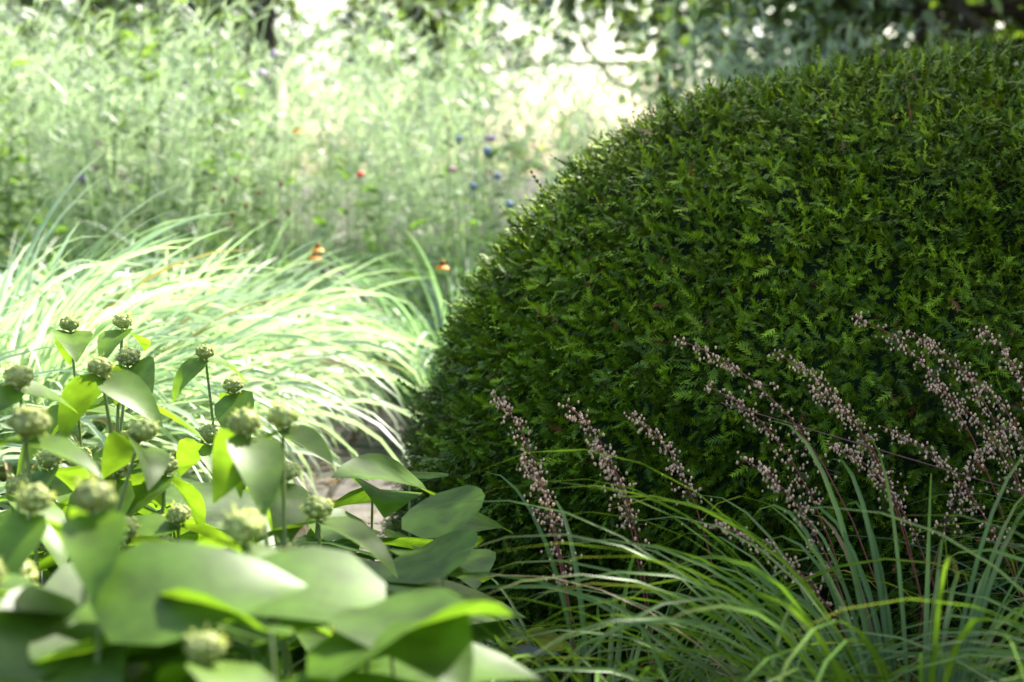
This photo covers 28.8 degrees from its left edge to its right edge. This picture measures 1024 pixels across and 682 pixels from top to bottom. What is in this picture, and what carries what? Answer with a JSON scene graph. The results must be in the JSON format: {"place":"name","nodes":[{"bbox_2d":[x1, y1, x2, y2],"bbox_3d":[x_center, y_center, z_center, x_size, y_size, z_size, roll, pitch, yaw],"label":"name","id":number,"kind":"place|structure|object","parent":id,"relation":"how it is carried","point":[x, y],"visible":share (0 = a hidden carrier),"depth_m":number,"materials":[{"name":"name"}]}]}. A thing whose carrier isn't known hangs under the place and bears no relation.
{"place":"outdoors","nodes":[
{"label":"outdoors","id":0,"kind":"place"},
{"bbox_2d":[0,0,627,539],"bbox_3d":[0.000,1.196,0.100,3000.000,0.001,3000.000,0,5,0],"label":"ground","id":1,"kind":"structure","parent":0,"point":[301,532],"depth_m":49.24,"materials":[{"name":"green plant"}]},
{"bbox_2d":[1,0,212,178],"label":"tree","id":2,"kind":"object","parent":1,"relation":"on","point":[128,18],"depth_m":17.78,"materials":[{"name":"green plant"}]},
{"bbox_2d":[22,40,239,258],"bbox_3d":[-5.035,-2.495,25.994,3.115,3.117,2.761,0,5,0],"label":"shrub","id":3,"kind":"object","parent":1,"relation":"on","point":[154,176],"depth_m":25.73,"materials":[{"name":"green plant"}]},
{"bbox_2d":[0,0,421,251],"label":"tree","id":4,"kind":"object","parent":1,"relation":"on","point":[218,9],"depth_m":32.66,"materials":[{"name":"green plant"}]},
{"bbox_2d":[0,150,495,586],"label":"miscanthus grasses","id":5,"kind":"object","parent":1,"relation":"on","point":[276,349],"visible":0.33,"depth_m":6.22,"materials":[{"name":"green plant"}]},
{"bbox_2d":[0,0,509,264],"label":"tree","id":6,"kind":"object","parent":1,"relation":"on","point":[433,27],"depth_m":22.71,"materials":[{"name":"green plant"}]},
{"bbox_2d":[0,328,566,681],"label":"leafy plant","id":7,"kind":"object","parent":1,"relation":"on","point":[152,597],"depth_m":2.23,"materials":[{"name":"green plant"}]},
{"bbox_2d":[0,312,337,666],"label":"buds","id":8,"kind":"object","parent":7,"relation":"on","point":[23,422],"visible":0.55,"depth_m":2.73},
{"bbox_2d":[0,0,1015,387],"bbox_3d":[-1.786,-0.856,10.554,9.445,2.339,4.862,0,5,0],"label":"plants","id":9,"kind":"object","parent":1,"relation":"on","point":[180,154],"visible":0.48,"depth_m":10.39,"materials":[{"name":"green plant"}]},
{"bbox_2d":[295,0,770,245],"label":"tree","id":10,"kind":"object","parent":1,"relation":"on","point":[553,19],"depth_m":33.10,"materials":[{"name":"green plant"}]},
{"bbox_2d":[272,421,1023,681],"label":"grass clump","id":11,"kind":"object","parent":1,"relation":"on","point":[869,656],"visible":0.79,"depth_m":3.15,"materials":[{"name":"green plant"}]},
{"bbox_2d":[368,26,1023,681],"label":"yew dome","id":12,"kind":"structure","parent":1,"relation":"on","point":[474,346],"depth_m":4.29,"materials":[{"name":"green plant"}]},
{"bbox_2d":[395,0,1017,145],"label":"tree","id":13,"kind":"object","parent":1,"relation":"on","point":[570,7],"depth_m":18.71,"materials":[{"name":"green plant"}]},
{"bbox_2d":[680,55,792,107],"bbox_3d":[3.399,-2.421,27.195,3.601,3.242,3.932,0,5,0],"label":"shrub","id":14,"kind":"object","parent":1,"relation":"on","point":[757,58],"depth_m":26.28,"materials":[{"name":"green plant"}]},
{"bbox_2d":[490,311,1023,681],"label":"flower spikes","id":15,"kind":"object","parent":1,"relation":"on","point":[596,448],"depth_m":3.60,"materials":[{"name":"plant"}]},
{"bbox_2d":[659,0,1023,82],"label":"tree","id":16,"kind":"object","parent":1,"relation":"on","point":[835,16],"depth_m":13.78,"materials":[{"name":"green plant"}]},
{"bbox_2d":[728,0,1021,62],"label":"tree","id":17,"kind":"object","parent":1,"relation":"on","point":[893,32],"depth_m":25.79,"materials":[{"name":"green plant"}]},
{"bbox_2d":[266,367,423,560],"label":"stone path","id":18,"kind":"structure","parent":0,"point":[363,445],"depth_m":8.42,"materials":[{"name":"beige stone"}]},
{"bbox_2d":[300,392,413,531],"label":"fallen leaves","id":19,"kind":"object","parent":18,"relation":"on","point":[330,481],"visible":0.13,"depth_m":7.88,"materials":[{"name":"brown plant"}]},
{"bbox_2d":[0,0,1002,174],"label":"sky","id":20,"kind":"structure","parent":0,"point":[329,4],"materials":[{"name":"white"}]},
{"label":"silver leaf stalks","id":21,"kind":"object","parent":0,"visible":0},
{"bbox_2d":[486,644,559,654],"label":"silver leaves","id":22,"kind":"object","parent":21,"relation":"on","point":[525,649],"visible":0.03,"depth_m":3.41,"materials":[{"name":"green plant"}]}
]}

